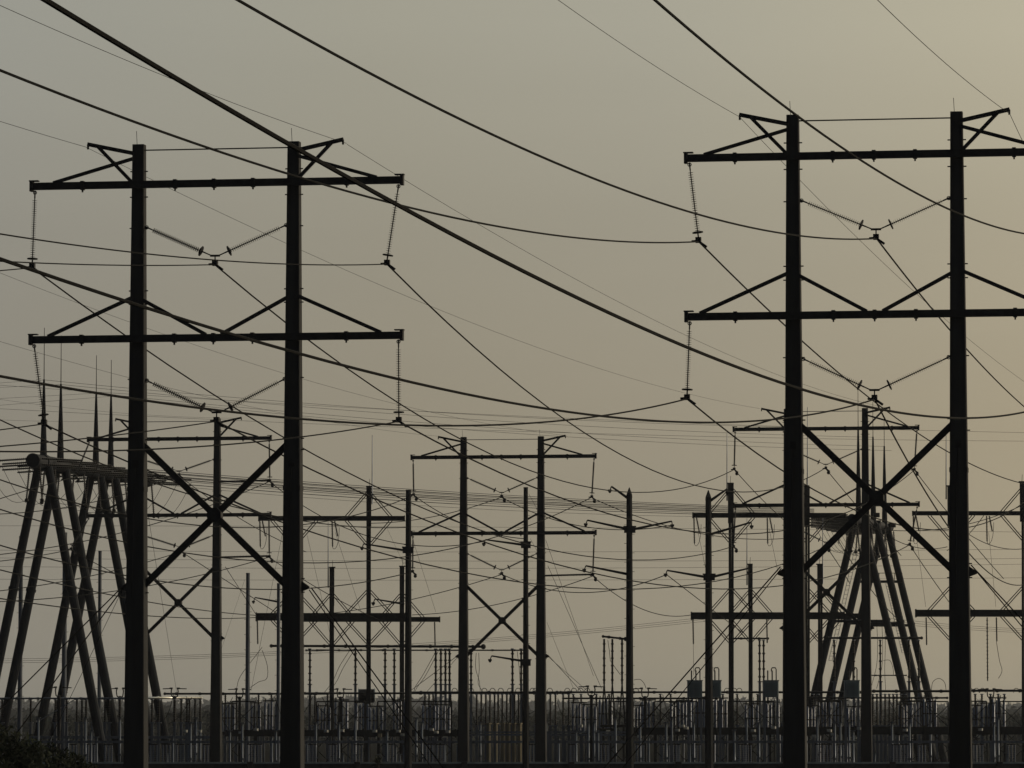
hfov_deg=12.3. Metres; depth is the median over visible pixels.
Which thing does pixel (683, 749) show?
circuit breaker
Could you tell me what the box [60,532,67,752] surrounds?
slim pole
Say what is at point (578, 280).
shield wire
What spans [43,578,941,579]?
conductor
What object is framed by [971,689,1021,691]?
bus pipe
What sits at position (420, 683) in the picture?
guy wire
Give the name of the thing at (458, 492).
conductor
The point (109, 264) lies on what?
conductor
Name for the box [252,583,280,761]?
slim pole
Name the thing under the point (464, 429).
conductor
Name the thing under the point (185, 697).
bus pipe
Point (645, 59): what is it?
shield wire
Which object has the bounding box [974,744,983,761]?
surge arrester
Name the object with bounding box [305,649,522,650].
bus pipe
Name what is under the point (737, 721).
post insulator
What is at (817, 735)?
support post
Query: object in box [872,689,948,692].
bus pipe
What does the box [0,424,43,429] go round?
conductor
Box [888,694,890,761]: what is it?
post insulator
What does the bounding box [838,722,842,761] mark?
support post
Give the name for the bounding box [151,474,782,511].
conductor
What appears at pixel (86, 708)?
post insulator
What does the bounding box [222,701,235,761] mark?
circuit breaker
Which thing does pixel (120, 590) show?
conductor
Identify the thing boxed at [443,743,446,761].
support post
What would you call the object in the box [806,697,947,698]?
bus pipe
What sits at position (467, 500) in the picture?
conductor
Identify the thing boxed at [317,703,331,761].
circuit breaker
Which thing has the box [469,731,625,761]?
deck beam
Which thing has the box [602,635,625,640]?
bus pipe
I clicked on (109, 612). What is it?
conductor
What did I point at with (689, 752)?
support post
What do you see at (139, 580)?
frame tower
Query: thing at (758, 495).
conductor
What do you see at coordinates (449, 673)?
post insulator
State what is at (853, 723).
circuit breaker
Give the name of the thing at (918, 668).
post insulator
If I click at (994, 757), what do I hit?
support post
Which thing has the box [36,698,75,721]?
switch blade
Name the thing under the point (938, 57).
shield wire
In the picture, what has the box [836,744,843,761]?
surge arrester
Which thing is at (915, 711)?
circuit breaker
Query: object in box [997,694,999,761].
post insulator
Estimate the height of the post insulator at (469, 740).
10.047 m
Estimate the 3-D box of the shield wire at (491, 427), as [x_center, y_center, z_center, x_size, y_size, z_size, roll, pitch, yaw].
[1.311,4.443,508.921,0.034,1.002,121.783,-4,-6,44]
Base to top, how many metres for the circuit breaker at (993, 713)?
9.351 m
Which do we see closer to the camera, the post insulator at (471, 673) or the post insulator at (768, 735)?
the post insulator at (768, 735)
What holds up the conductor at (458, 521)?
attached to the frame tower at (464, 653)
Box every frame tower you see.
[27,128,406,767]
[68,417,273,761]
[410,430,596,761]
[680,98,1023,767]
[730,401,919,761]
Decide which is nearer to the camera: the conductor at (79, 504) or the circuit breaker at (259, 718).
the conductor at (79, 504)
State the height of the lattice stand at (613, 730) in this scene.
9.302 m
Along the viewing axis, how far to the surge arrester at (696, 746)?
437.03 m
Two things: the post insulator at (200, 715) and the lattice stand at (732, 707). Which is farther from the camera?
the lattice stand at (732, 707)
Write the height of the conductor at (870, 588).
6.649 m
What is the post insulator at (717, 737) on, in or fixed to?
on the ground
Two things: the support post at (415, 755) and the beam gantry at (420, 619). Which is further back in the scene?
the beam gantry at (420, 619)
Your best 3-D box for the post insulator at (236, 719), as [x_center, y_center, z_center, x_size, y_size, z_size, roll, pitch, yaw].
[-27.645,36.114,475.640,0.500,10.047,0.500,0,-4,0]
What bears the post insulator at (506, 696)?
on the ground
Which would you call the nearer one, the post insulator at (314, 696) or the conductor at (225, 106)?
the conductor at (225, 106)
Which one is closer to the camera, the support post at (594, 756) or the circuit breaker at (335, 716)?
the support post at (594, 756)
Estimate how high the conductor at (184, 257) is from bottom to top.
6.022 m
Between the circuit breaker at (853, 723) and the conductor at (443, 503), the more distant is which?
the conductor at (443, 503)
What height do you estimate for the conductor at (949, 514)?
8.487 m
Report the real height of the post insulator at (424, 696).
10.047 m
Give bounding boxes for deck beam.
[27,740,1023,761]
[31,735,209,760]
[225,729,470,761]
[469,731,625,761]
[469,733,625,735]
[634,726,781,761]
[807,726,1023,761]
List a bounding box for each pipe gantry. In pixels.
[0,328,191,761]
[807,430,947,761]
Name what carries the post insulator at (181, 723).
on the ground
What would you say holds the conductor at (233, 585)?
attached to the frame tower at (215, 635)
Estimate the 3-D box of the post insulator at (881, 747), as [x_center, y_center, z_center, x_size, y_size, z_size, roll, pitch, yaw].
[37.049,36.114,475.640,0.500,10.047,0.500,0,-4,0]
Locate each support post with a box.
[36,717,40,758]
[83,717,87,760]
[89,730,93,761]
[95,737,97,761]
[117,717,121,761]
[171,736,174,761]
[188,722,192,761]
[194,717,197,761]
[198,732,201,761]
[227,730,231,761]
[240,722,244,761]
[271,736,272,761]
[274,730,277,761]
[305,736,308,761]
[314,722,317,760]
[337,722,340,761]
[353,717,357,755]
[385,730,388,761]
[395,745,396,761]
[414,717,418,761]
[420,722,423,761]
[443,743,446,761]
[478,722,481,761]
[556,736,560,761]
[574,730,577,761]
[586,722,589,761]
[593,722,595,761]
[596,730,599,761]
[613,717,617,761]
[638,722,641,761]
[648,736,649,761]
[664,722,667,761]
[669,717,673,754]
[689,744,690,761]
[691,722,695,761]
[732,730,735,761]
[744,717,748,743]
[756,722,760,761]
[780,722,781,761]
[815,717,819,761]
[832,722,836,761]
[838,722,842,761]
[847,722,850,761]
[851,730,855,761]
[907,722,911,761]
[928,722,932,761]
[991,722,995,761]
[996,718,999,761]
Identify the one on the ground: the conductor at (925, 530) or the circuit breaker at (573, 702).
the circuit breaker at (573, 702)
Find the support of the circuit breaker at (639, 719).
on the ground
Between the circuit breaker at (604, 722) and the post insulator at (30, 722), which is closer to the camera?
the post insulator at (30, 722)
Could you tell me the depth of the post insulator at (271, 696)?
475.53 m
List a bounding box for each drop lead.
[148,517,176,691]
[251,532,282,688]
[546,542,592,673]
[548,567,601,688]
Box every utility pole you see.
[360,490,413,767]
[482,487,530,767]
[582,486,673,767]
[664,488,753,767]
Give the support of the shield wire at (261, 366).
attached to the frame tower at (464, 653)
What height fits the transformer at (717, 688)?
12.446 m
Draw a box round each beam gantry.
[255,435,404,761]
[304,526,439,761]
[691,407,845,761]
[734,518,860,761]
[912,435,1023,761]
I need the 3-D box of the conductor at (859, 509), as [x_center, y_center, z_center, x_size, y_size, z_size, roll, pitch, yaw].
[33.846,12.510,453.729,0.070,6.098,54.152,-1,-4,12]
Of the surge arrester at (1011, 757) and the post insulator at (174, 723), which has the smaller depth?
the surge arrester at (1011, 757)
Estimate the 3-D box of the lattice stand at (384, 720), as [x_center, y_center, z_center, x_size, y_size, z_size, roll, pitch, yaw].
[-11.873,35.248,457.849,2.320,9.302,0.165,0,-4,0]
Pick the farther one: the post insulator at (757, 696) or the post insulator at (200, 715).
the post insulator at (757, 696)
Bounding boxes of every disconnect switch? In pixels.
[47,686,71,760]
[112,687,124,721]
[163,687,186,721]
[228,688,250,761]
[329,688,351,761]
[578,685,603,761]
[633,687,656,761]
[979,688,1001,740]
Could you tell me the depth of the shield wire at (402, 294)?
277.11 m
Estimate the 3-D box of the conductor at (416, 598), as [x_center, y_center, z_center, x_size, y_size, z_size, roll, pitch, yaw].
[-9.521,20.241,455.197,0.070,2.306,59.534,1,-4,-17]
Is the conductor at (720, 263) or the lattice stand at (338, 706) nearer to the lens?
the conductor at (720, 263)
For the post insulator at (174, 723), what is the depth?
454.67 m
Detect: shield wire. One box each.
[0,5,346,143]
[0,121,84,146]
[0,341,431,435]
[0,399,202,417]
[1,273,557,434]
[14,420,90,421]
[48,380,769,426]
[62,384,846,436]
[86,147,759,408]
[127,396,883,446]
[168,402,890,450]
[347,144,884,407]
[558,0,738,116]
[744,122,1022,380]
[878,0,1007,112]
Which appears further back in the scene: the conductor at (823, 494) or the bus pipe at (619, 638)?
the bus pipe at (619, 638)
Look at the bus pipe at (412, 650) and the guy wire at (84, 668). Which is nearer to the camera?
the guy wire at (84, 668)
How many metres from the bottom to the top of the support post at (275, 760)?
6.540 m
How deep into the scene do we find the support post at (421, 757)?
442.18 m
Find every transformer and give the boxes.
[687,667,702,761]
[713,667,721,761]
[763,667,778,761]
[843,667,859,761]
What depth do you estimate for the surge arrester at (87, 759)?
440.54 m
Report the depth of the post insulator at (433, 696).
475.78 m
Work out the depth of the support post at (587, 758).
431.74 m
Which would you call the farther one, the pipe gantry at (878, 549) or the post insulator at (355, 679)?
the pipe gantry at (878, 549)
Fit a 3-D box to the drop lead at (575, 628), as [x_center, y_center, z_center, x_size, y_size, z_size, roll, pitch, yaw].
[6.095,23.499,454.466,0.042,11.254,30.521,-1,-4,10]
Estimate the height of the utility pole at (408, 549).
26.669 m
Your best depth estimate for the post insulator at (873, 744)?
475.71 m
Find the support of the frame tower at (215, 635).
on the ground
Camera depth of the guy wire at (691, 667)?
199.40 m
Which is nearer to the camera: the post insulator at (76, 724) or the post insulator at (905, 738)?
the post insulator at (76, 724)
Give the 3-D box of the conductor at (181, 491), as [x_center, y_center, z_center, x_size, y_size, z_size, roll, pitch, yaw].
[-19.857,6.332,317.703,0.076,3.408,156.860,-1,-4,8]
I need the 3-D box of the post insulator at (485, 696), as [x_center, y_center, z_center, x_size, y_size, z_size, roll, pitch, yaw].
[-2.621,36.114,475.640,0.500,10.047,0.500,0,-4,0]
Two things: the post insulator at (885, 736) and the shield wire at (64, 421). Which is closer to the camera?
the shield wire at (64, 421)
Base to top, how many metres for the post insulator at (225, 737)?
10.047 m
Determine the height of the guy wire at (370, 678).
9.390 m
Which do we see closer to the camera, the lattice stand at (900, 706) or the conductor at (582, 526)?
the conductor at (582, 526)
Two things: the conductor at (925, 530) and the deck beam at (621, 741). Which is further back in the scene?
the conductor at (925, 530)
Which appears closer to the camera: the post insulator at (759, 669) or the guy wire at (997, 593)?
the guy wire at (997, 593)
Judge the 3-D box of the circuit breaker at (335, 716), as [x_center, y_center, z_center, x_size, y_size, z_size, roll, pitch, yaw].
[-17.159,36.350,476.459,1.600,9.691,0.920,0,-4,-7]
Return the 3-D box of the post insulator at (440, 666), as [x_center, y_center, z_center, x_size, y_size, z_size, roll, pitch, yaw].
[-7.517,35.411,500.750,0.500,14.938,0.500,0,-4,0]
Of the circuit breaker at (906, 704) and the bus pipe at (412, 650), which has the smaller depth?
the circuit breaker at (906, 704)
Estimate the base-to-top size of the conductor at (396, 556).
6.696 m
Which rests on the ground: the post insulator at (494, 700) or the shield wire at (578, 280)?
the post insulator at (494, 700)
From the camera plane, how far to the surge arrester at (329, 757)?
441.36 m
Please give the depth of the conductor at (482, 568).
925.80 m
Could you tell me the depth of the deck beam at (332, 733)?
453.56 m
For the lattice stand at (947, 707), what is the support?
on the ground
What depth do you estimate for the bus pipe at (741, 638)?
499.26 m
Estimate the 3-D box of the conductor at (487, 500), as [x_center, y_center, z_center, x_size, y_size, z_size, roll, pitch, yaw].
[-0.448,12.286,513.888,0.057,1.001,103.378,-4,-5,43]
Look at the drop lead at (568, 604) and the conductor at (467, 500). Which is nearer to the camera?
the drop lead at (568, 604)
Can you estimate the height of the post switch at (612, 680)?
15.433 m
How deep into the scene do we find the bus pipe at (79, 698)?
453.93 m
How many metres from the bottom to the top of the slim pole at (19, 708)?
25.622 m
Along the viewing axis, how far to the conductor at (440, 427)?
270.50 m
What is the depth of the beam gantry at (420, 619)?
499.15 m
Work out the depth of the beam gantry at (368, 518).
479.47 m
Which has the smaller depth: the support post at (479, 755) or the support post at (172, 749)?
the support post at (172, 749)
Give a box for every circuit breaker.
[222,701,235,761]
[250,700,261,756]
[263,698,275,761]
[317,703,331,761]
[333,697,349,761]
[354,700,368,729]
[368,706,383,761]
[392,697,404,761]
[421,702,435,736]
[435,702,450,761]
[571,700,586,761]
[581,702,597,761]
[597,696,613,761]
[634,703,647,761]
[640,699,655,761]
[669,700,684,761]
[677,698,692,761]
[690,696,704,743]
[713,695,727,761]
[744,702,759,743]
[766,700,780,761]
[807,703,820,761]
[816,699,832,761]
[832,699,847,761]
[847,704,860,761]
[897,702,912,761]
[909,699,922,726]
[922,695,937,761]
[972,703,984,760]
[980,702,995,761]
[992,695,1006,752]
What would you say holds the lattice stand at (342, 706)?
on the ground
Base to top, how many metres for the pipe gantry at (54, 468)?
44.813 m
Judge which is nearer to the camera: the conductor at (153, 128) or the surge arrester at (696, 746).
the conductor at (153, 128)
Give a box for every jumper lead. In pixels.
[872,620,877,682]
[876,621,882,688]
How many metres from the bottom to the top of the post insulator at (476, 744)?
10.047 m
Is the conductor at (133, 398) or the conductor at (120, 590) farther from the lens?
the conductor at (120, 590)
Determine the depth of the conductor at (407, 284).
253.47 m
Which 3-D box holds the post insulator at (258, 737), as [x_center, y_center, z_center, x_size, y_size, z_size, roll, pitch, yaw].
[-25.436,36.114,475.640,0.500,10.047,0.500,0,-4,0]
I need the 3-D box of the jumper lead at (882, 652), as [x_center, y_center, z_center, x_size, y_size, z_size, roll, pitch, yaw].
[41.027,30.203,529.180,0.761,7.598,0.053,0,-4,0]
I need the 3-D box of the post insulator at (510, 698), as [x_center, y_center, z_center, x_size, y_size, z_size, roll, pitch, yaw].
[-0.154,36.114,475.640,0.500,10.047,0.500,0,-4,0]
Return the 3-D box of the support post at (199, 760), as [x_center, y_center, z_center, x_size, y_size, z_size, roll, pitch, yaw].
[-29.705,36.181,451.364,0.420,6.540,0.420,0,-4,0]
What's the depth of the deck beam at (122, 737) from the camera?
450.66 m
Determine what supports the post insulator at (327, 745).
on the ground
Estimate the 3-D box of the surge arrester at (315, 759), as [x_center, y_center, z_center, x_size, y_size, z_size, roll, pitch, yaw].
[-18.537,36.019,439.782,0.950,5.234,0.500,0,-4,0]
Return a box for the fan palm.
[370,755,384,767]
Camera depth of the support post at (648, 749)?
455.00 m
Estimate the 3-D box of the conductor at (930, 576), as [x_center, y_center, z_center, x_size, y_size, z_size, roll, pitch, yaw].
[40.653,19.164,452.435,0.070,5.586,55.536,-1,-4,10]
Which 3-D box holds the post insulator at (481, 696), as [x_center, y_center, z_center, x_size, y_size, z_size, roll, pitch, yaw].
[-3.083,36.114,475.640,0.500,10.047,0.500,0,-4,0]
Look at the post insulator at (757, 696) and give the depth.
475.76 m
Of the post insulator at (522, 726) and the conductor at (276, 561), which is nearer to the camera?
the conductor at (276, 561)
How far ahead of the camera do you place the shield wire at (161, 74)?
178.29 m
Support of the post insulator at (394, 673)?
on the ground
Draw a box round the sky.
[0,0,1023,705]
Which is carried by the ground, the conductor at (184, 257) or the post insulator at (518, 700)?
the post insulator at (518, 700)
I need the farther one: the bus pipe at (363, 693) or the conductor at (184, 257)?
the bus pipe at (363, 693)
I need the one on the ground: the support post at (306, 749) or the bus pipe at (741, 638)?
the support post at (306, 749)
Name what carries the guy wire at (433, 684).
attached to the frame tower at (464, 653)
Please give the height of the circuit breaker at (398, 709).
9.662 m
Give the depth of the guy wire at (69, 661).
205.33 m
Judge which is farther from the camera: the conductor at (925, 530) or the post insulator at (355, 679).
the post insulator at (355, 679)
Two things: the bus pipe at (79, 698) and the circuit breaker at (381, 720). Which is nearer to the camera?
the bus pipe at (79, 698)
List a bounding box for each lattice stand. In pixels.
[231,701,254,761]
[316,701,339,761]
[341,701,364,761]
[377,701,400,759]
[412,701,431,761]
[428,701,451,761]
[610,701,633,761]
[654,701,677,761]
[674,701,697,761]
[713,701,733,761]
[728,701,750,761]
[751,701,774,761]
[817,701,841,761]
[899,701,922,761]
[925,701,948,761]
[972,701,987,761]
[999,701,1022,761]
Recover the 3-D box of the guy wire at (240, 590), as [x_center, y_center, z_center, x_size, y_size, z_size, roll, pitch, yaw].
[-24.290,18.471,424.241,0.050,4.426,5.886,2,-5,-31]
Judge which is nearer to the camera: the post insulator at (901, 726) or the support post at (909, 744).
the support post at (909, 744)
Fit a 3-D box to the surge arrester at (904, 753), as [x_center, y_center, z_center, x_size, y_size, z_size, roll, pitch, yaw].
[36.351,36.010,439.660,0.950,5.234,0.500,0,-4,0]
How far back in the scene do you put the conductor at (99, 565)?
432.02 m
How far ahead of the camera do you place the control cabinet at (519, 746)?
455.58 m
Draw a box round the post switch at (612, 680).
[600,639,625,761]
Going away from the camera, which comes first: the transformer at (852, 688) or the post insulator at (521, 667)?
the transformer at (852, 688)
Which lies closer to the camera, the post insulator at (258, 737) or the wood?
the post insulator at (258, 737)
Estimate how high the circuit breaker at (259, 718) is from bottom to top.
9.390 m
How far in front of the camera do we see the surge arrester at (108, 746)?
437.86 m
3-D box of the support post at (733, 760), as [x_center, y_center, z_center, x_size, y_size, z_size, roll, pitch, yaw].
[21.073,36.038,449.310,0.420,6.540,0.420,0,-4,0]
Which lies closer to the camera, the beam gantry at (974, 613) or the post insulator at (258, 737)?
the post insulator at (258, 737)
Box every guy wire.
[0,587,121,709]
[2,588,122,753]
[46,591,121,746]
[225,567,255,613]
[309,589,431,767]
[311,587,443,767]
[379,655,457,713]
[404,657,457,716]
[603,567,780,767]
[622,568,781,767]
[971,565,1023,621]
[977,573,1023,628]
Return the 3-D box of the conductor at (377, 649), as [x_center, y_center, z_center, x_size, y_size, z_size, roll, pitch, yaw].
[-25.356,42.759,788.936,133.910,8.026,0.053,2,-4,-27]
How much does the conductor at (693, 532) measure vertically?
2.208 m
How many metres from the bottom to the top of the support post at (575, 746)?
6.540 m
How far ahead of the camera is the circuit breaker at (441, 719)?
465.57 m
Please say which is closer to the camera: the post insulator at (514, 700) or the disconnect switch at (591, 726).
the disconnect switch at (591, 726)
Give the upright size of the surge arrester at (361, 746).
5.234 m
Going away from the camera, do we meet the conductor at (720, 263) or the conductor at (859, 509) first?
the conductor at (720, 263)
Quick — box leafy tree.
[0,722,98,767]
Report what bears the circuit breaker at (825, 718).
on the ground
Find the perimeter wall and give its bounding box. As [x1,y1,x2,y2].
[1,762,1023,767]
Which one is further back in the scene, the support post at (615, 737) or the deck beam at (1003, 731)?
the deck beam at (1003, 731)
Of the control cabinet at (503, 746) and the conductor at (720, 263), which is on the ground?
the control cabinet at (503, 746)
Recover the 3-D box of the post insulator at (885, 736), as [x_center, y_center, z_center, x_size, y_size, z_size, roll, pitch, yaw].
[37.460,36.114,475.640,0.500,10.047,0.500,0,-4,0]
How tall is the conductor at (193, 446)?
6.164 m
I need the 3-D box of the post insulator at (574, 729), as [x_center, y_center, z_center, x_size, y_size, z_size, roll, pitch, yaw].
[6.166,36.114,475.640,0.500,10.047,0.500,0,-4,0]
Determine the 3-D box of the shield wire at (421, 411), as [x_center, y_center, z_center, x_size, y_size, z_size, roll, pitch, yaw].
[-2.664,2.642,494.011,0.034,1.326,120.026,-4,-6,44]
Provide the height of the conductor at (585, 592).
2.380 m
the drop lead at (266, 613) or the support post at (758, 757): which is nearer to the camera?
the support post at (758, 757)
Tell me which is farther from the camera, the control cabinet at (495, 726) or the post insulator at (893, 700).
the post insulator at (893, 700)
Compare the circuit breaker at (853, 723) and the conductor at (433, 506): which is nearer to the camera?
the circuit breaker at (853, 723)
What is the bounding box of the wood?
[0,694,1021,743]
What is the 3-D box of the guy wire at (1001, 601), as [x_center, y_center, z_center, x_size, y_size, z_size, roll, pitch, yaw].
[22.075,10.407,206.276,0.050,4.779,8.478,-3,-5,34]
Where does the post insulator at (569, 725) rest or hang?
on the ground
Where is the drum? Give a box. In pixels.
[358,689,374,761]
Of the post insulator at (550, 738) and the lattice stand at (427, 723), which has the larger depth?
the post insulator at (550, 738)
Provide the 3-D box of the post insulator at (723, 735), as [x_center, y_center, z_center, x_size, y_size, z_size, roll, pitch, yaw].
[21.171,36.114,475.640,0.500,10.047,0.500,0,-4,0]
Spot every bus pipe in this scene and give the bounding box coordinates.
[0,697,123,699]
[148,696,201,698]
[163,692,328,694]
[270,644,485,648]
[304,692,419,694]
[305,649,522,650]
[412,691,569,694]
[559,691,727,693]
[562,697,717,699]
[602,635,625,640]
[728,691,860,693]
[735,637,768,639]
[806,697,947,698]
[827,636,922,639]
[872,675,906,675]
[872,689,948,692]
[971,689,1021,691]
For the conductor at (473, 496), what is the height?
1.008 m
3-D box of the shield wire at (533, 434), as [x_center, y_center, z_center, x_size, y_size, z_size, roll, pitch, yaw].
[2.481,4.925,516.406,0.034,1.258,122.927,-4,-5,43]
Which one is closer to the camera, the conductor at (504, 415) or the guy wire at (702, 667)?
the guy wire at (702, 667)
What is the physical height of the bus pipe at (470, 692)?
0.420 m
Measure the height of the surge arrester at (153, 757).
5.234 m
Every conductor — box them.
[0,69,698,242]
[0,233,386,265]
[0,257,874,422]
[0,261,214,265]
[0,375,686,426]
[0,419,407,527]
[0,421,215,446]
[0,421,398,452]
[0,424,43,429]
[0,476,75,498]
[0,479,413,527]
[0,481,269,554]
[0,497,591,562]
[0,545,407,589]
[0,555,169,590]
[0,557,268,601]
[0,564,1008,568]
[0,569,254,615]
[0,598,254,618]
[2,385,1023,432]
[2,478,171,513]
[2,549,70,560]
[11,409,949,440]
[22,621,703,662]
[23,619,685,658]
[23,619,703,660]
[34,549,1003,551]
[41,0,1023,418]
[41,275,733,559]
[42,558,1021,560]
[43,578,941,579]
[50,426,818,589]
[75,552,125,578]
[147,471,810,509]
[148,469,776,507]
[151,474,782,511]
[155,472,767,509]
[156,477,761,512]
[159,479,704,512]
[160,476,782,512]
[161,482,687,513]
[169,485,691,516]
[183,479,305,551]
[187,555,276,612]
[218,268,733,492]
[222,423,908,589]
[236,0,876,239]
[270,482,479,546]
[273,560,383,621]
[305,526,985,531]
[334,575,499,612]
[369,497,501,523]
[388,266,824,491]
[407,426,914,534]
[414,495,522,538]
[414,576,592,614]
[502,497,669,529]
[502,574,663,592]
[597,500,782,539]
[597,580,689,616]
[653,0,1023,233]
[667,575,741,631]
[690,402,1023,529]
[699,243,1023,483]
[738,474,782,518]
[830,474,900,554]
[831,506,1019,530]
[839,542,900,621]
[874,400,1023,585]
[878,241,1023,406]
[910,546,949,602]
[916,472,1003,578]
[969,534,1023,549]
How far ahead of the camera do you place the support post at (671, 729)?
450.41 m
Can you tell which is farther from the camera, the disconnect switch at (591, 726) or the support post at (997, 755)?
the support post at (997, 755)
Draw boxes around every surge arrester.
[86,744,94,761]
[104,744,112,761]
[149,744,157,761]
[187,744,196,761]
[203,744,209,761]
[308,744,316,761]
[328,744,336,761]
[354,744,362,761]
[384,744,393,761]
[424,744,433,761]
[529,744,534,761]
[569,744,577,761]
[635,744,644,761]
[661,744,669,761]
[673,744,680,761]
[692,744,700,761]
[743,744,751,761]
[815,744,823,761]
[823,744,831,761]
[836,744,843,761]
[891,744,900,761]
[900,744,907,761]
[917,744,925,761]
[972,744,977,761]
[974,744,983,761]
[1007,744,1015,761]
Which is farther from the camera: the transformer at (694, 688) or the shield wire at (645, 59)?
the transformer at (694, 688)
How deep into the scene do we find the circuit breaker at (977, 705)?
475.65 m
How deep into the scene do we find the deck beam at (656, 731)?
453.54 m
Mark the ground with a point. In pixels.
(322, 750)
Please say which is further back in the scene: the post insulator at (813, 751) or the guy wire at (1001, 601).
the post insulator at (813, 751)
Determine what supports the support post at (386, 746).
on the ground
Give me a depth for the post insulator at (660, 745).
475.54 m
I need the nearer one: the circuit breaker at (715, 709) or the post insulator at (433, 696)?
the circuit breaker at (715, 709)
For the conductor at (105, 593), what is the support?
attached to the slim pole at (247, 689)
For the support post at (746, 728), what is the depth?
452.80 m
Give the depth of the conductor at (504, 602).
458.31 m
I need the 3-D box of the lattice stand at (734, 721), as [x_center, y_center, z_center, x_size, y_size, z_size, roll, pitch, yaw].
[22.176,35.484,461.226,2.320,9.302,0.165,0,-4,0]
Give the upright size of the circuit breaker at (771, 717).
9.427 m
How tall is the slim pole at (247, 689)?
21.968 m
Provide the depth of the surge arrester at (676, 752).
441.48 m
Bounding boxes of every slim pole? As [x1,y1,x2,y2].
[17,536,23,740]
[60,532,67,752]
[96,551,103,761]
[244,573,251,761]
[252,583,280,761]
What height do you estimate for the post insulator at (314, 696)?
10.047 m
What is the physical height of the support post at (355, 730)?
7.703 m
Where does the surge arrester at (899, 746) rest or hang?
on the ground
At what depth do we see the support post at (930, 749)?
456.58 m
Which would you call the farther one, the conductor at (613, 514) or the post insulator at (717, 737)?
the post insulator at (717, 737)
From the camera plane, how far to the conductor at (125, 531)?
397.49 m
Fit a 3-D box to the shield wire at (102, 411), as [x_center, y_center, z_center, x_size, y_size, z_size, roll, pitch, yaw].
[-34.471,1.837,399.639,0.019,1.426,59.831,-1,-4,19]
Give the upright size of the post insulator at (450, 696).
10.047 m
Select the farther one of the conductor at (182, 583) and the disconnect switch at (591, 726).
the disconnect switch at (591, 726)
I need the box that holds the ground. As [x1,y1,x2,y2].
[7,725,1021,761]
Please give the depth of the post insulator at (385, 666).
500.83 m
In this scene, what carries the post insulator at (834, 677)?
on the ground
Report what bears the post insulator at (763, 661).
on the ground
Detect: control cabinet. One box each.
[485,723,491,761]
[492,723,498,761]
[500,723,505,761]
[506,723,510,761]
[517,723,522,761]
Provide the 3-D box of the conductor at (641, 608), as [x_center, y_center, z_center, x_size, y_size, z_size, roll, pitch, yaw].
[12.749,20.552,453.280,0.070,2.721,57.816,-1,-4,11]
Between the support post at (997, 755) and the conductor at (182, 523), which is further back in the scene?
the support post at (997, 755)
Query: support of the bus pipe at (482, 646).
attached to the beam gantry at (420, 619)
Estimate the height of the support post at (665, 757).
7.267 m
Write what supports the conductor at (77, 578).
attached to the frame tower at (215, 635)
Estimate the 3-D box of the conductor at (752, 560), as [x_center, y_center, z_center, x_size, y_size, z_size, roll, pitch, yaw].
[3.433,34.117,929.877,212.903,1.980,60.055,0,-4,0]
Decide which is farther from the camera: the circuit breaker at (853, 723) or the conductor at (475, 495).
the conductor at (475, 495)
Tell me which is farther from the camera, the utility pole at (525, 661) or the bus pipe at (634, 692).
the bus pipe at (634, 692)
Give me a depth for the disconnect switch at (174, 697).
456.99 m
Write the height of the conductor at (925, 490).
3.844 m
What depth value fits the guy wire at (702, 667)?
205.67 m
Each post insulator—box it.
[0,699,4,761]
[28,699,33,744]
[52,699,56,755]
[64,699,68,751]
[74,699,78,761]
[79,699,83,761]
[84,699,88,760]
[90,720,93,761]
[102,699,106,740]
[107,699,111,761]
[117,699,122,750]
[149,699,154,761]
[172,699,176,761]
[178,699,183,761]
[184,699,187,761]
[188,699,190,735]
[193,699,196,761]
[197,699,202,746]
[224,695,227,761]
[235,696,237,761]
[256,695,259,761]
[270,695,273,761]
[307,648,311,743]
[308,695,311,761]
[312,695,315,761]
[326,695,328,761]
[353,648,357,759]
[383,648,387,761]
[392,648,396,761]
[423,694,426,761]
[432,694,434,761]
[434,648,437,761]
[438,648,442,761]
[443,648,447,761]
[448,648,451,761]
[449,694,452,761]
[469,648,472,761]
[469,694,470,761]
[474,694,478,761]
[480,694,482,761]
[483,694,486,761]
[488,694,491,725]
[492,694,495,725]
[497,694,499,761]
[500,694,503,725]
[505,694,507,722]
[509,694,511,761]
[510,648,514,724]
[513,694,516,725]
[517,694,519,722]
[519,648,522,722]
[521,694,522,761]
[533,694,535,761]
[548,694,552,761]
[553,694,557,761]
[561,694,565,761]
[566,694,570,761]
[571,694,575,760]
[580,694,582,761]
[595,694,598,761]
[608,694,610,760]
[658,694,662,761]
[716,700,717,761]
[721,694,724,761]
[735,694,739,761]
[755,694,758,761]
[757,640,761,761]
[762,640,764,759]
[767,697,769,761]
[811,694,815,761]
[832,640,836,711]
[852,640,855,761]
[872,694,874,761]
[875,694,879,761]
[878,640,882,740]
[879,694,883,761]
[884,694,887,761]
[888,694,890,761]
[892,694,895,761]
[895,694,897,761]
[899,694,902,761]
[904,694,907,761]
[907,640,911,721]
[916,640,920,761]
[973,694,977,761]
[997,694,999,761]
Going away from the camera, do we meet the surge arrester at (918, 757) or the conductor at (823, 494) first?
the conductor at (823, 494)
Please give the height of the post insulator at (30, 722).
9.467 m
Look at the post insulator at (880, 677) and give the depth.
519.91 m
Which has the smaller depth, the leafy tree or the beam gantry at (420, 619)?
the leafy tree
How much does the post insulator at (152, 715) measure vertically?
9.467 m

